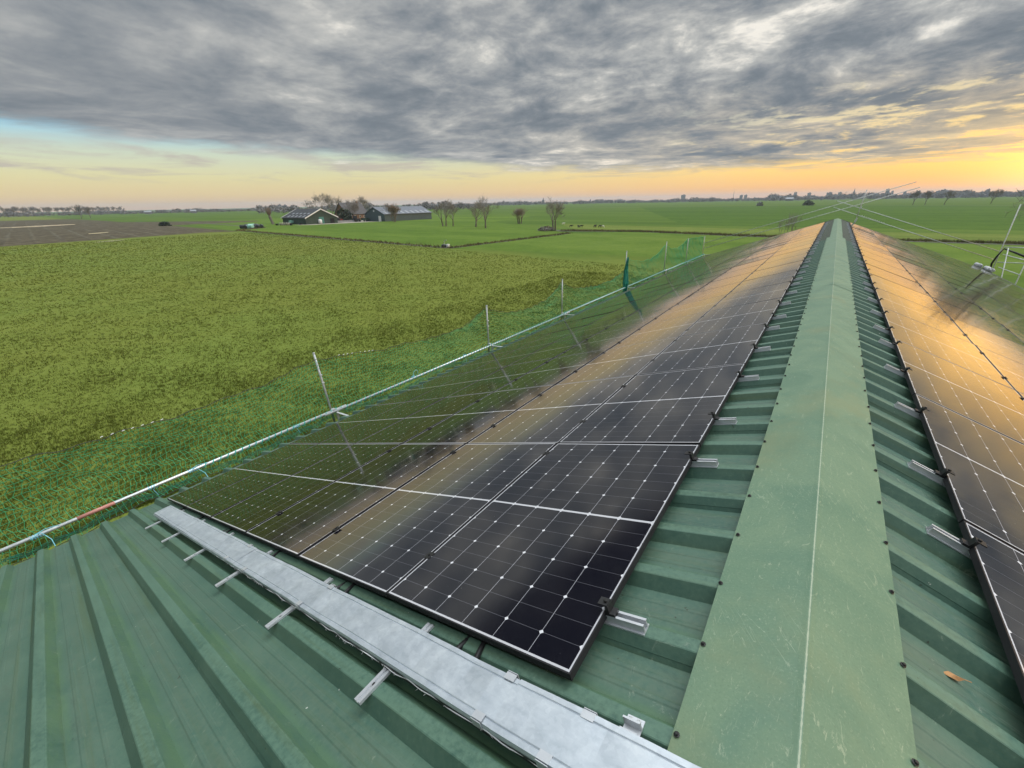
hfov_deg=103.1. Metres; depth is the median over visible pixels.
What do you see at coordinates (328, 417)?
safety net
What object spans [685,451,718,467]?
mounting rail
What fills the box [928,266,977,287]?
solar panel
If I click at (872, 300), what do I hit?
mounting rail
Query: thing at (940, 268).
solar panel
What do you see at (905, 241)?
ditch
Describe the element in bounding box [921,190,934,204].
bare tree
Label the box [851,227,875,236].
solar panel
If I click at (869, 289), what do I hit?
mounting rail
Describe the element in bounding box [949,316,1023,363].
solar panel
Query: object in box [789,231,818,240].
solar panel
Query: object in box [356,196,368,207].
bare tree
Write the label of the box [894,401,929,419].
mounting rail
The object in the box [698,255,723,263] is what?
solar panel
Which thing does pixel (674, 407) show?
solar panel
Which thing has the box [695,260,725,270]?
solar panel
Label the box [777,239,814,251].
solar panel
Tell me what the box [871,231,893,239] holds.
solar panel
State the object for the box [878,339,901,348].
mounting rail
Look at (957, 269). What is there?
solar panel
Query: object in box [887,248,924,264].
solar panel
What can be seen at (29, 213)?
wooded belt
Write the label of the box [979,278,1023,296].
solar panel
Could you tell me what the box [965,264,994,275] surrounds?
solar panel
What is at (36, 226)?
puddle
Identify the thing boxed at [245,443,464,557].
solar panel
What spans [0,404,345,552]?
guardrail tube
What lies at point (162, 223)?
evergreen bush
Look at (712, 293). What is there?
solar panel
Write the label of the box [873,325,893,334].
mounting rail
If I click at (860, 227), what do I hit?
solar panel
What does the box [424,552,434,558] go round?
clamp
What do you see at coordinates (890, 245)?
solar panel
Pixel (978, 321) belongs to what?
solar panel
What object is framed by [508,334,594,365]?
solar panel
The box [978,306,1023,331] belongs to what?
solar panel
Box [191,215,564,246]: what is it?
farm pasture
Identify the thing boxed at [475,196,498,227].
bare tree
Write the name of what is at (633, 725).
rail bracket
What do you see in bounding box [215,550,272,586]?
support rail
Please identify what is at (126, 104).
sky
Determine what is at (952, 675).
dry leaf
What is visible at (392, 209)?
bare bush
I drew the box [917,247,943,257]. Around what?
solar panel
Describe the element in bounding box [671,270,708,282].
solar panel
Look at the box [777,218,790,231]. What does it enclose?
bare bush
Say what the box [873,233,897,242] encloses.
solar panel
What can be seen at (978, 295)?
solar panel
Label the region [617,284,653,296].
solar panel
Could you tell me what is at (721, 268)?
solar panel
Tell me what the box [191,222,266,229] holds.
ditch
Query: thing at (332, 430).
solar panel
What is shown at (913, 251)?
solar panel
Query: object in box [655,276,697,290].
solar panel
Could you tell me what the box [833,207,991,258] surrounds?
gable tube
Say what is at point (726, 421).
mounting rail
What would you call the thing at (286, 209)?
wooded belt
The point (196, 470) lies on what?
rope tie
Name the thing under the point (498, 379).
solar panel
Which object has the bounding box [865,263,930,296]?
solar panel
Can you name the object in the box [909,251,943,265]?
solar panel
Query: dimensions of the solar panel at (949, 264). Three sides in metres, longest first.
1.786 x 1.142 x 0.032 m
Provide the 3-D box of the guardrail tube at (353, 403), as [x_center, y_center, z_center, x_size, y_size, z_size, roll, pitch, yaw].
[-0.834,-1.132,12.701,0.051,0.081,10.800,16,29,33]
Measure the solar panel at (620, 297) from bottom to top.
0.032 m
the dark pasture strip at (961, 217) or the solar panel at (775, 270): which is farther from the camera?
the dark pasture strip at (961, 217)
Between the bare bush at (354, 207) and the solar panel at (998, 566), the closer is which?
the solar panel at (998, 566)
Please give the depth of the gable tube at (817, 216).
28.21 m
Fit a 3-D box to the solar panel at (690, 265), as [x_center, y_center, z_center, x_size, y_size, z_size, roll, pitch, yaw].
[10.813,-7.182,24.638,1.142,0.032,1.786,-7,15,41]
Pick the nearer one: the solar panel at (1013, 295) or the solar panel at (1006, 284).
the solar panel at (1013, 295)
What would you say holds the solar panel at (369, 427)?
attached to the barn building
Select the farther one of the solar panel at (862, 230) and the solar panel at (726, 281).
the solar panel at (862, 230)
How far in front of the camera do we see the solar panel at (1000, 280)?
18.73 m
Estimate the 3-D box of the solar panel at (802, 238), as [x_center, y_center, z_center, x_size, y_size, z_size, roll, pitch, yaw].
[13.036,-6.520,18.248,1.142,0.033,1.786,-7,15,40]
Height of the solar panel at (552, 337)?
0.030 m
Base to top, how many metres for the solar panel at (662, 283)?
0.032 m
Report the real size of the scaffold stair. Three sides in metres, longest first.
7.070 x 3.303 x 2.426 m
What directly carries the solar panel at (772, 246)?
attached to the barn building
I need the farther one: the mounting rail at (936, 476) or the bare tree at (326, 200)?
the bare tree at (326, 200)
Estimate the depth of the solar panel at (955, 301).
8.56 m
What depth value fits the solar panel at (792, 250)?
14.23 m
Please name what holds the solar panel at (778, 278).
attached to the barn building
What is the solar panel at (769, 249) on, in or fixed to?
on the barn building
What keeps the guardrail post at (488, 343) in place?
attached to the barn building
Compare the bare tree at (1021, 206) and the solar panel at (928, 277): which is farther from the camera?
the bare tree at (1021, 206)
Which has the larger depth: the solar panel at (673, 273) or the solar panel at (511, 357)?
the solar panel at (673, 273)
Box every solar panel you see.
[167,444,316,507]
[186,444,352,518]
[211,443,400,534]
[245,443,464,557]
[290,402,404,443]
[298,443,556,597]
[319,397,444,443]
[355,392,492,443]
[376,372,467,404]
[387,443,700,680]
[403,385,553,443]
[408,366,505,401]
[439,350,514,376]
[448,358,552,396]
[467,375,634,443]
[471,343,550,371]
[486,333,550,355]
[495,349,608,391]
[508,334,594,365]
[517,325,586,349]
[523,319,580,338]
[552,308,603,325]
[552,312,611,332]
[553,316,626,342]
[555,324,645,357]
[556,337,678,384]
[559,363,745,446]
[579,299,621,313]
[582,300,635,318]
[589,303,649,324]
[597,306,672,333]
[599,291,638,304]
[606,291,652,307]
[612,312,706,347]
[616,292,669,310]
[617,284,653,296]
[626,284,666,297]
[630,293,692,315]
[635,278,666,288]
[636,322,768,374]
[637,283,685,299]
[643,277,680,289]
[646,273,676,283]
[648,295,726,323]
[654,282,708,301]
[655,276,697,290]
[656,272,690,283]
[659,268,687,277]
[668,265,693,273]
[671,267,699,276]
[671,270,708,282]
[673,274,720,290]
[675,282,741,305]
[677,261,702,269]
[679,262,709,272]
[681,298,782,335]
[683,264,718,276]
[687,267,731,282]
[690,259,715,267]
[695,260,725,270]
[695,272,752,292]
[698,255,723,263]
[702,262,739,274]
[705,256,732,265]
[708,281,791,311]
[711,264,760,281]
[712,252,739,261]
[712,256,748,268]
[720,249,745,257]
[721,252,754,263]
[724,258,767,273]
[728,249,759,259]
[729,269,798,293]
[734,252,775,266]
[737,245,765,254]
[742,243,768,251]
[743,248,779,260]
[744,260,802,280]
[749,240,772,247]
[751,244,784,255]
[754,253,806,271]
[757,241,787,251]
[761,238,791,248]
[763,248,809,263]
[767,236,793,244]
[771,243,812,256]
[772,234,795,241]
[775,231,799,239]
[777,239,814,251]
[781,236,816,247]
[786,233,818,243]
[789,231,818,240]
[793,228,821,237]
[796,226,822,234]
[799,225,823,232]
[850,224,871,232]
[850,225,873,234]
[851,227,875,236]
[852,229,878,239]
[853,231,880,242]
[854,234,884,246]
[855,237,888,251]
[856,240,893,256]
[857,244,899,263]
[859,249,907,271]
[862,255,917,282]
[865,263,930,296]
[868,273,947,315]
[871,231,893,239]
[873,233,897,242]
[873,287,972,343]
[875,235,902,246]
[878,238,907,250]
[880,241,911,253]
[880,307,1014,389]
[883,244,917,258]
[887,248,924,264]
[890,252,933,271]
[892,338,1023,443]
[894,239,918,248]
[896,241,922,251]
[896,258,945,280]
[900,244,930,256]
[903,265,957,290]
[904,247,936,260]
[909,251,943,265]
[910,274,975,304]
[912,393,1023,552]
[914,255,952,271]
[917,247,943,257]
[919,283,999,323]
[920,260,963,278]
[921,250,948,260]
[926,253,956,265]
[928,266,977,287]
[932,257,967,271]
[932,298,1023,345]
[933,251,961,262]
[937,273,992,297]
[938,261,975,276]
[940,255,968,266]
[945,258,976,270]
[947,267,989,284]
[947,281,1013,311]
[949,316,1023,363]
[952,262,987,276]
[956,273,1002,292]
[958,260,984,270]
[959,521,1023,702]
[961,292,1023,322]
[962,268,1000,283]
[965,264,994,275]
[967,280,1023,304]
[969,272,1011,289]
[973,268,1006,281]
[975,345,1023,393]
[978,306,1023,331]
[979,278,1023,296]
[979,288,1023,308]
[982,273,1018,287]
[991,278,1023,291]
[993,286,1023,299]
[1001,324,1023,341]
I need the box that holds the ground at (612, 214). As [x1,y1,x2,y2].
[0,196,1023,567]
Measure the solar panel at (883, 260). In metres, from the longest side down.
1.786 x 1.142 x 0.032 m
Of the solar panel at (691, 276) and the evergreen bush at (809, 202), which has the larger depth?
the evergreen bush at (809, 202)
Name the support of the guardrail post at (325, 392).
attached to the barn building
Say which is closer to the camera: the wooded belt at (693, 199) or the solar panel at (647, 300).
the solar panel at (647, 300)
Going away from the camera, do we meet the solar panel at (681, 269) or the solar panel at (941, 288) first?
the solar panel at (941, 288)
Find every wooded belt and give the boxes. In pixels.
[0,208,255,216]
[255,200,486,213]
[464,195,801,205]
[767,190,1023,200]
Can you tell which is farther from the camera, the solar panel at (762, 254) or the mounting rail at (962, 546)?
the solar panel at (762, 254)
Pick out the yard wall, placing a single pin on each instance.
(340, 221)
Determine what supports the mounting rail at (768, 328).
attached to the barn building
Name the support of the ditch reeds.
on the ground at (612, 214)
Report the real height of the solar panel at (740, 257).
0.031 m
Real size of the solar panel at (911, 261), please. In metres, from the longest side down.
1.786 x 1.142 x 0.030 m
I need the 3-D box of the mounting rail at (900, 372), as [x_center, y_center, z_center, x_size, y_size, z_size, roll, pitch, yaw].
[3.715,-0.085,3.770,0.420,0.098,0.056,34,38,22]
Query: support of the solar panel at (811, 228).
on the barn building
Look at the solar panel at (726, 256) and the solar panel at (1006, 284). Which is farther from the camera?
the solar panel at (726, 256)
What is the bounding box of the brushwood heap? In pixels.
[538,226,553,230]
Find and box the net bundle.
[623,257,628,291]
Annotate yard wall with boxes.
[338,220,358,222]
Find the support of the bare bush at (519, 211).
on the ground at (612, 214)
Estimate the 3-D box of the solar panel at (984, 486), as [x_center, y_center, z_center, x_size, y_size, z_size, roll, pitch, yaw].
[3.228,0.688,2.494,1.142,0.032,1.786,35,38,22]
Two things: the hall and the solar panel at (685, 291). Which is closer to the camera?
the solar panel at (685, 291)
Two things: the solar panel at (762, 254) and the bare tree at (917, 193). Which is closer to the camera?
the solar panel at (762, 254)
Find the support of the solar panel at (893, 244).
on the barn building
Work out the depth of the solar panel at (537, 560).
2.12 m
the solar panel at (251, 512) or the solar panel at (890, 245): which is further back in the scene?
the solar panel at (890, 245)
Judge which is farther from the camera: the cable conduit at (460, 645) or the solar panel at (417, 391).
the solar panel at (417, 391)
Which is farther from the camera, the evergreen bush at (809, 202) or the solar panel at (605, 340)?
the evergreen bush at (809, 202)
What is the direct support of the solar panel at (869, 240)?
on the barn building
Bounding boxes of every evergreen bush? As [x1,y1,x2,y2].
[158,221,171,225]
[336,208,352,219]
[803,199,814,204]
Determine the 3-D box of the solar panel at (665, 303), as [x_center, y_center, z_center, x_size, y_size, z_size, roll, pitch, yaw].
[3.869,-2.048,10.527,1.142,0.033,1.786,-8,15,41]
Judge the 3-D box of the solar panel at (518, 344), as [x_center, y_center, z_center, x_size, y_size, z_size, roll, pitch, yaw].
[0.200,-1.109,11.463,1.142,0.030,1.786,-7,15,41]
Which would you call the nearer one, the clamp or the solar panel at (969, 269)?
the clamp
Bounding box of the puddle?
[0,224,74,227]
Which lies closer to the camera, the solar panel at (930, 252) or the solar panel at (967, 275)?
the solar panel at (967, 275)
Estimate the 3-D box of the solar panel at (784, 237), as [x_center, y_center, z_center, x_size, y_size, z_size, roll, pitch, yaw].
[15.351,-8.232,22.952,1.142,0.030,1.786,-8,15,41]
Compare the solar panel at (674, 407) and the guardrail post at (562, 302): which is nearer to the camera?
the solar panel at (674, 407)
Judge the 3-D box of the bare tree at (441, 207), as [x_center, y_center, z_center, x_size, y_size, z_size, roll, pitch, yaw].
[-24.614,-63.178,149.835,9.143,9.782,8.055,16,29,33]
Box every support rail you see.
[145,510,184,528]
[161,519,205,542]
[184,532,234,560]
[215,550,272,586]
[265,577,333,628]
[354,622,433,704]
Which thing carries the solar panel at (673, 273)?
on the barn building
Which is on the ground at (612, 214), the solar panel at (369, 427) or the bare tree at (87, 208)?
the bare tree at (87, 208)
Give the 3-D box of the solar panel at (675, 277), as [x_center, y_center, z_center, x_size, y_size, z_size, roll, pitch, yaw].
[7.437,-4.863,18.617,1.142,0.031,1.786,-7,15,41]
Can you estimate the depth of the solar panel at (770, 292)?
7.60 m
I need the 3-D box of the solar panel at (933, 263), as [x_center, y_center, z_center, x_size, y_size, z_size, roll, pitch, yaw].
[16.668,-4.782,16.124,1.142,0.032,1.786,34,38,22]
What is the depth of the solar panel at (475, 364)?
10.07 m
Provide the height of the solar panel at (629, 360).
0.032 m
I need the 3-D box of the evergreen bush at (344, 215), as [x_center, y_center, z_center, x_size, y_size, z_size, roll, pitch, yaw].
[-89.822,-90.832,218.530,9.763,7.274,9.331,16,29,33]
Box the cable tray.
[153,505,700,767]
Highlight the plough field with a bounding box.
[0,219,256,246]
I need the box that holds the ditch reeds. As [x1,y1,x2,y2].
[236,227,1023,248]
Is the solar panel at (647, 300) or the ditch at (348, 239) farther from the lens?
the ditch at (348, 239)
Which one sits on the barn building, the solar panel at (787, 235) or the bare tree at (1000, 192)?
the solar panel at (787, 235)
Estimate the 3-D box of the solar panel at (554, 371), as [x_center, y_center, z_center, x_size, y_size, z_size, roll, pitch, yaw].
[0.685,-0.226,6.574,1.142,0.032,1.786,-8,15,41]
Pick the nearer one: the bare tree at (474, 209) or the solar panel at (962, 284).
the solar panel at (962, 284)
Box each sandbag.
[974,262,982,267]
[985,267,994,271]
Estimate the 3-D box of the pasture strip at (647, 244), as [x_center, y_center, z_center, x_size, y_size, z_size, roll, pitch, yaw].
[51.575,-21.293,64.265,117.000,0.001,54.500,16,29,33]
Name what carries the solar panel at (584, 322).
attached to the barn building
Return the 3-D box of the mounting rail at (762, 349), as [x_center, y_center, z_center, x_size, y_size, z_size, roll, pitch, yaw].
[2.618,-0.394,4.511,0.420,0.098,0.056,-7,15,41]
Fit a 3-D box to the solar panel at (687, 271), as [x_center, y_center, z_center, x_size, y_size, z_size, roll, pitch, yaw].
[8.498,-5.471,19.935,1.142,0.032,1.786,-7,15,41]
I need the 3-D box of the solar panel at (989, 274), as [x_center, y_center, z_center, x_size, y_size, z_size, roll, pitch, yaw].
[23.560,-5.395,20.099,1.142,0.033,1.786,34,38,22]
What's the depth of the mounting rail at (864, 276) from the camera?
8.30 m
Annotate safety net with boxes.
[0,270,624,566]
[624,236,704,289]
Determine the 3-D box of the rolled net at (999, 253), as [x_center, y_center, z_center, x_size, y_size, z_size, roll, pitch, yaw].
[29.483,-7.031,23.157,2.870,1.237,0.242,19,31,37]
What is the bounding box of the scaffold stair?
[991,204,1023,284]
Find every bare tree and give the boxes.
[72,204,83,218]
[84,206,92,217]
[309,193,332,208]
[321,195,336,213]
[324,194,342,209]
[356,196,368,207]
[433,200,458,225]
[443,200,457,225]
[468,200,487,226]
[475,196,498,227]
[545,199,564,230]
[908,190,921,204]
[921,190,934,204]
[944,190,957,204]
[989,189,1004,203]
[1005,191,1023,220]
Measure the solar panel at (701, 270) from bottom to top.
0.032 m
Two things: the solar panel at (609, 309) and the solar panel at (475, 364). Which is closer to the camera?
the solar panel at (475, 364)
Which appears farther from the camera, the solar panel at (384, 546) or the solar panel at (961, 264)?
the solar panel at (961, 264)
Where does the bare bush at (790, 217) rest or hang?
on the pale pasture strip at (982, 237)
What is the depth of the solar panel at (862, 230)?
22.09 m
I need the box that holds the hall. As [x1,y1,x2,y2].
[785,197,793,200]
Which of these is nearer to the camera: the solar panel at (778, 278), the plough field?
the solar panel at (778, 278)
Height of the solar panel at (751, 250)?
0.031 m
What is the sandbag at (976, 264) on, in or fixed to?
on the barn building
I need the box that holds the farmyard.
[305,220,380,224]
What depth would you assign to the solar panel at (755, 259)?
14.99 m
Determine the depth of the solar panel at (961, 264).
20.56 m
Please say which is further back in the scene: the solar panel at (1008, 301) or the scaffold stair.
the scaffold stair
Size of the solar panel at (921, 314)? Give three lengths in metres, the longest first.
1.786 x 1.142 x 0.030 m
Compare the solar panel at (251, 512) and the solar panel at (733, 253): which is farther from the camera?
the solar panel at (733, 253)
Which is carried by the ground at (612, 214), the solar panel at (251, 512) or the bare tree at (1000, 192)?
the bare tree at (1000, 192)
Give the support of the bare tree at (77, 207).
on the ground at (612, 214)
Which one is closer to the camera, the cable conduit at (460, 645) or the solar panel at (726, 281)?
the cable conduit at (460, 645)
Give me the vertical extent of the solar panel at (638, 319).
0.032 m
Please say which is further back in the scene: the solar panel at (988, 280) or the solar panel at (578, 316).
the solar panel at (988, 280)
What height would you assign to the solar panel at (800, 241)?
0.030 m
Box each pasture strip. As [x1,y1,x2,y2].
[456,232,1023,275]
[559,223,1023,241]
[640,205,1023,229]
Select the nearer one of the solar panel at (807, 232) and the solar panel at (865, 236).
the solar panel at (865, 236)
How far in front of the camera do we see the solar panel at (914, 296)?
7.70 m
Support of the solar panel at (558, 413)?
attached to the barn building
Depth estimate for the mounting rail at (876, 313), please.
5.71 m
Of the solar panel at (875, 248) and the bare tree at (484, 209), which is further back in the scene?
the bare tree at (484, 209)
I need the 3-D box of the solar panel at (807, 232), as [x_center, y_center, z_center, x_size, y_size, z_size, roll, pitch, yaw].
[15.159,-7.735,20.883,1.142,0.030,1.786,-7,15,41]
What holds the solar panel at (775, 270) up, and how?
on the barn building
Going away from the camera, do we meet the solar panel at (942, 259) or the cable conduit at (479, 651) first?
the cable conduit at (479, 651)
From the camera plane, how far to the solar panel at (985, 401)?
3.75 m
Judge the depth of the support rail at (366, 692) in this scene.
1.68 m
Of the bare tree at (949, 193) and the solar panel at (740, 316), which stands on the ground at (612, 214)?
the bare tree at (949, 193)
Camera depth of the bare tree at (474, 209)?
142.63 m
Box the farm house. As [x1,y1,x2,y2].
[334,201,366,218]
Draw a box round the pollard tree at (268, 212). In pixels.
[264,207,274,223]
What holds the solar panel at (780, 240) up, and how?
attached to the barn building
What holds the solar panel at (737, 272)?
attached to the barn building
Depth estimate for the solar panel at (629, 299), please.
14.62 m
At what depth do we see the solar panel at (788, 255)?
12.93 m
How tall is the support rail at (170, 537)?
0.012 m
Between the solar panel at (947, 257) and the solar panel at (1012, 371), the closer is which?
the solar panel at (1012, 371)
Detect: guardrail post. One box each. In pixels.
[312,352,348,421]
[486,305,502,352]
[561,279,570,319]
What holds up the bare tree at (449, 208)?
on the farm pasture
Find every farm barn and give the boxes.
[281,208,337,223]
[364,206,431,220]
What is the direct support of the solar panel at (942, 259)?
on the barn building
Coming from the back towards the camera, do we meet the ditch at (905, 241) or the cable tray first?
the ditch at (905, 241)
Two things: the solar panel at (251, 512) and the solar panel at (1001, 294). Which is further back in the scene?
the solar panel at (1001, 294)
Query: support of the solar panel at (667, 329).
attached to the barn building
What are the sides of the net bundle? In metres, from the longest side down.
1.850 x 0.393 x 0.298 m
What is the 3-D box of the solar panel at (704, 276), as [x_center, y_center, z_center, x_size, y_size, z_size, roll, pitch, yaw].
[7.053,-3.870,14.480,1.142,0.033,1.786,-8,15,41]
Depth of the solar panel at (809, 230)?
22.19 m
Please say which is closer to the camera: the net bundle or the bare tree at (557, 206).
the net bundle
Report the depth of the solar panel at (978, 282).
14.37 m
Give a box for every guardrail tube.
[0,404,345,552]
[324,312,569,416]
[561,269,666,314]
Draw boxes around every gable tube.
[705,182,914,242]
[706,187,919,247]
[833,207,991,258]
[838,201,999,251]
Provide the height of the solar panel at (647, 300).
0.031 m
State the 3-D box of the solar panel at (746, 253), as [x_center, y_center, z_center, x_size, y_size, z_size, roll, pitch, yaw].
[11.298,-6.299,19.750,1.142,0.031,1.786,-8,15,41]
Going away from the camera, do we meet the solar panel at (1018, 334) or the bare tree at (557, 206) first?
the solar panel at (1018, 334)
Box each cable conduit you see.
[344,583,356,592]
[456,635,474,649]
[474,641,486,658]
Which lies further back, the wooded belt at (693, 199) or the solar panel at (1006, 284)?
the wooded belt at (693, 199)
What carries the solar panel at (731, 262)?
on the barn building
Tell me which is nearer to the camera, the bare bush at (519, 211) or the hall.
the bare bush at (519, 211)
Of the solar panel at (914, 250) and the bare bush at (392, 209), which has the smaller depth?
the solar panel at (914, 250)
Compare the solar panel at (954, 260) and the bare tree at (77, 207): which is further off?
the bare tree at (77, 207)
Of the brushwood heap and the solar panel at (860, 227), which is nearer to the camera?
the solar panel at (860, 227)
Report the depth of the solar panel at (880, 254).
13.04 m
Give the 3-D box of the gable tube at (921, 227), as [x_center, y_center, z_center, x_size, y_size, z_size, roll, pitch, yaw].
[25.425,-10.104,25.779,8.473,2.899,0.040,16,29,33]
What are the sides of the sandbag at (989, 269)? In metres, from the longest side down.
0.448 x 0.298 x 0.237 m
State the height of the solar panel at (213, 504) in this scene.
0.031 m
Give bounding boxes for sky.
[0,0,1023,212]
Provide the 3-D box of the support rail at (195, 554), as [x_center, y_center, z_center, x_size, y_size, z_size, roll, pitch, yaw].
[-2.765,1.486,3.724,0.042,0.012,0.400,-7,15,41]
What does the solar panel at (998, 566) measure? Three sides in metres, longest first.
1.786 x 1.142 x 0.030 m
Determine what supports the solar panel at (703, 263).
on the barn building
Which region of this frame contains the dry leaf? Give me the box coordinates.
[944,671,971,682]
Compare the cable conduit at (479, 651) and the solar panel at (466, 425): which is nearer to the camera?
the cable conduit at (479, 651)
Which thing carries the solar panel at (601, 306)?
on the barn building
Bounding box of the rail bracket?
[619,714,644,735]
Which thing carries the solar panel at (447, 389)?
attached to the barn building
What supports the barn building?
on the ground at (612, 214)
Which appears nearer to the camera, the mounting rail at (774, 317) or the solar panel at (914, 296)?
the mounting rail at (774, 317)
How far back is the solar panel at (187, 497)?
6.06 m
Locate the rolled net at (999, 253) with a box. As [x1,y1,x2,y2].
[990,248,1023,267]
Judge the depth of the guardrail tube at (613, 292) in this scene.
19.14 m
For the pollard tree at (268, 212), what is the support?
on the farm pasture
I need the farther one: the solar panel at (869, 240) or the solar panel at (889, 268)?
the solar panel at (869, 240)
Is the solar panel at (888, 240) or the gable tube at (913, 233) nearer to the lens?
the solar panel at (888, 240)
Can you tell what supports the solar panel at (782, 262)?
on the barn building
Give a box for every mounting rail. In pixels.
[597,596,648,635]
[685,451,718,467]
[708,412,736,424]
[735,371,758,381]
[750,343,770,352]
[762,323,779,330]
[770,312,786,319]
[777,300,790,305]
[785,289,796,294]
[860,274,872,279]
[864,287,877,293]
[867,297,883,303]
[870,309,888,316]
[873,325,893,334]
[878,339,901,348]
[883,364,911,377]
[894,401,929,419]
[907,460,954,486]
[925,524,987,558]
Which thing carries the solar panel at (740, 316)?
attached to the barn building
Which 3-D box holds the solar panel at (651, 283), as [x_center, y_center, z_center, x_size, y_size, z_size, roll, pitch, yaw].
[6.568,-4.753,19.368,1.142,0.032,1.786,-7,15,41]
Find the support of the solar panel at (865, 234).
on the barn building
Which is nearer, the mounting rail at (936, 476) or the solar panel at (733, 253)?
the mounting rail at (936, 476)
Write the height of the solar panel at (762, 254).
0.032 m
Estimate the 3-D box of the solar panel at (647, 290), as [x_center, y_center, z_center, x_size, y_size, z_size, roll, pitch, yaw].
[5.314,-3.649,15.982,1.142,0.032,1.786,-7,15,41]
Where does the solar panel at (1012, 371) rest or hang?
on the barn building
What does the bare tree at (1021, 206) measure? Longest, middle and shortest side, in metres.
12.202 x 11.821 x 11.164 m
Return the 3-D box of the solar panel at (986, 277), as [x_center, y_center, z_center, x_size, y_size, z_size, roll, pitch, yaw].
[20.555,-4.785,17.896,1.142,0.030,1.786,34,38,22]
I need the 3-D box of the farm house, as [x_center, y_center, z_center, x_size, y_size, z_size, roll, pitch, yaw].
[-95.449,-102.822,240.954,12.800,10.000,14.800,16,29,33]
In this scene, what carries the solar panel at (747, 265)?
on the barn building
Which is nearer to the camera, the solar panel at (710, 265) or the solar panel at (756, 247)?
the solar panel at (710, 265)
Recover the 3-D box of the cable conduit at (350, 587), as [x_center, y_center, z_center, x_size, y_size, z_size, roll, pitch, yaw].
[-0.916,1.173,2.477,0.047,0.063,0.372,11,27,25]
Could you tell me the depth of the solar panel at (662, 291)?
13.86 m
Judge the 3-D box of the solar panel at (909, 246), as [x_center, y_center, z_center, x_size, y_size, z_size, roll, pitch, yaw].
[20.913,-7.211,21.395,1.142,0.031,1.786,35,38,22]
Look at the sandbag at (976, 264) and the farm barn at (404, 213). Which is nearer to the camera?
the sandbag at (976, 264)
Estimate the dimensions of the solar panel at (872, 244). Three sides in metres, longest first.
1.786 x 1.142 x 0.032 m
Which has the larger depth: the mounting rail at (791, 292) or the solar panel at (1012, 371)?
the mounting rail at (791, 292)
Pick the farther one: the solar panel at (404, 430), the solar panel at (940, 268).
the solar panel at (940, 268)
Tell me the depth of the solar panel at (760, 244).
23.69 m
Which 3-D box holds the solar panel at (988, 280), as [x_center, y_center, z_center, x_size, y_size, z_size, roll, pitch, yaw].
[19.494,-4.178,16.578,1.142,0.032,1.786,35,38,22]
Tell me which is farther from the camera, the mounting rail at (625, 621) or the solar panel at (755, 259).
the solar panel at (755, 259)
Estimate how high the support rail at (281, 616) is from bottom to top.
0.012 m
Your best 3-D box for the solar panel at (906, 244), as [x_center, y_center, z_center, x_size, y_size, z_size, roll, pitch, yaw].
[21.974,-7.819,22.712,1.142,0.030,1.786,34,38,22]
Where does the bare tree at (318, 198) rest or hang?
on the farm pasture
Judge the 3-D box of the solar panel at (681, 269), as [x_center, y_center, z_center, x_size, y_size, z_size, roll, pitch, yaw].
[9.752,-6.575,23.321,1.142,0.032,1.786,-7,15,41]
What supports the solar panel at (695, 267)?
on the barn building
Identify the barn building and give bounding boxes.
[0,218,1023,767]
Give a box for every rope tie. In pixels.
[29,525,58,546]
[187,463,207,476]
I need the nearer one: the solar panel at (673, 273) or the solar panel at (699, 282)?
the solar panel at (699, 282)
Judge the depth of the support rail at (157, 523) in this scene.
4.99 m
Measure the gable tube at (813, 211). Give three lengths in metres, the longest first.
11.563 x 4.029 x 0.040 m
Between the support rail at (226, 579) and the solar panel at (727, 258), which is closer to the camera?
the support rail at (226, 579)
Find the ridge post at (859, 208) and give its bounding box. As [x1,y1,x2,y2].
[854,190,866,223]
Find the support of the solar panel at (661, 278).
attached to the barn building
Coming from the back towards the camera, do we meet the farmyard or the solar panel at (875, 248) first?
the farmyard
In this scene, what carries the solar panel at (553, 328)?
on the barn building
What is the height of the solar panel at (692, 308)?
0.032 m
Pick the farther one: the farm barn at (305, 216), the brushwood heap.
the farm barn at (305, 216)
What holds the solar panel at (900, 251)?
on the barn building
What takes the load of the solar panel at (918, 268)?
on the barn building
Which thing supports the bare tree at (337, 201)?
on the farm pasture
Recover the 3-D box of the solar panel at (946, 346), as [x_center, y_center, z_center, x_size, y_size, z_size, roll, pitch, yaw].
[5.351,-0.526,5.129,1.142,0.031,1.786,34,38,22]
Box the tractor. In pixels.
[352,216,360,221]
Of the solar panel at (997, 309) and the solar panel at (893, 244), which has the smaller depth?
the solar panel at (997, 309)
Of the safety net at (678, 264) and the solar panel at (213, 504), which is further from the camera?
the safety net at (678, 264)
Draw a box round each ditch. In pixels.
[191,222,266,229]
[247,231,446,247]
[556,230,1023,244]
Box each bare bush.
[344,199,360,215]
[380,204,400,221]
[512,207,526,223]
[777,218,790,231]
[786,212,805,230]
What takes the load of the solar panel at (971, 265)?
on the barn building
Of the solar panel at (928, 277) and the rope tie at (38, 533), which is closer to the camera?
the rope tie at (38, 533)
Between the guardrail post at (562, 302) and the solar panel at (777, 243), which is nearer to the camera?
the guardrail post at (562, 302)
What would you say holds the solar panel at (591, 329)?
attached to the barn building
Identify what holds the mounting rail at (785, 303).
attached to the barn building
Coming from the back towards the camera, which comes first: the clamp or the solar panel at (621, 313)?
the solar panel at (621, 313)
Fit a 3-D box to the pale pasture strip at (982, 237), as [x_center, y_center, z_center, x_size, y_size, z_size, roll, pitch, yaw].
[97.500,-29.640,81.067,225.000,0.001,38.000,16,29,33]

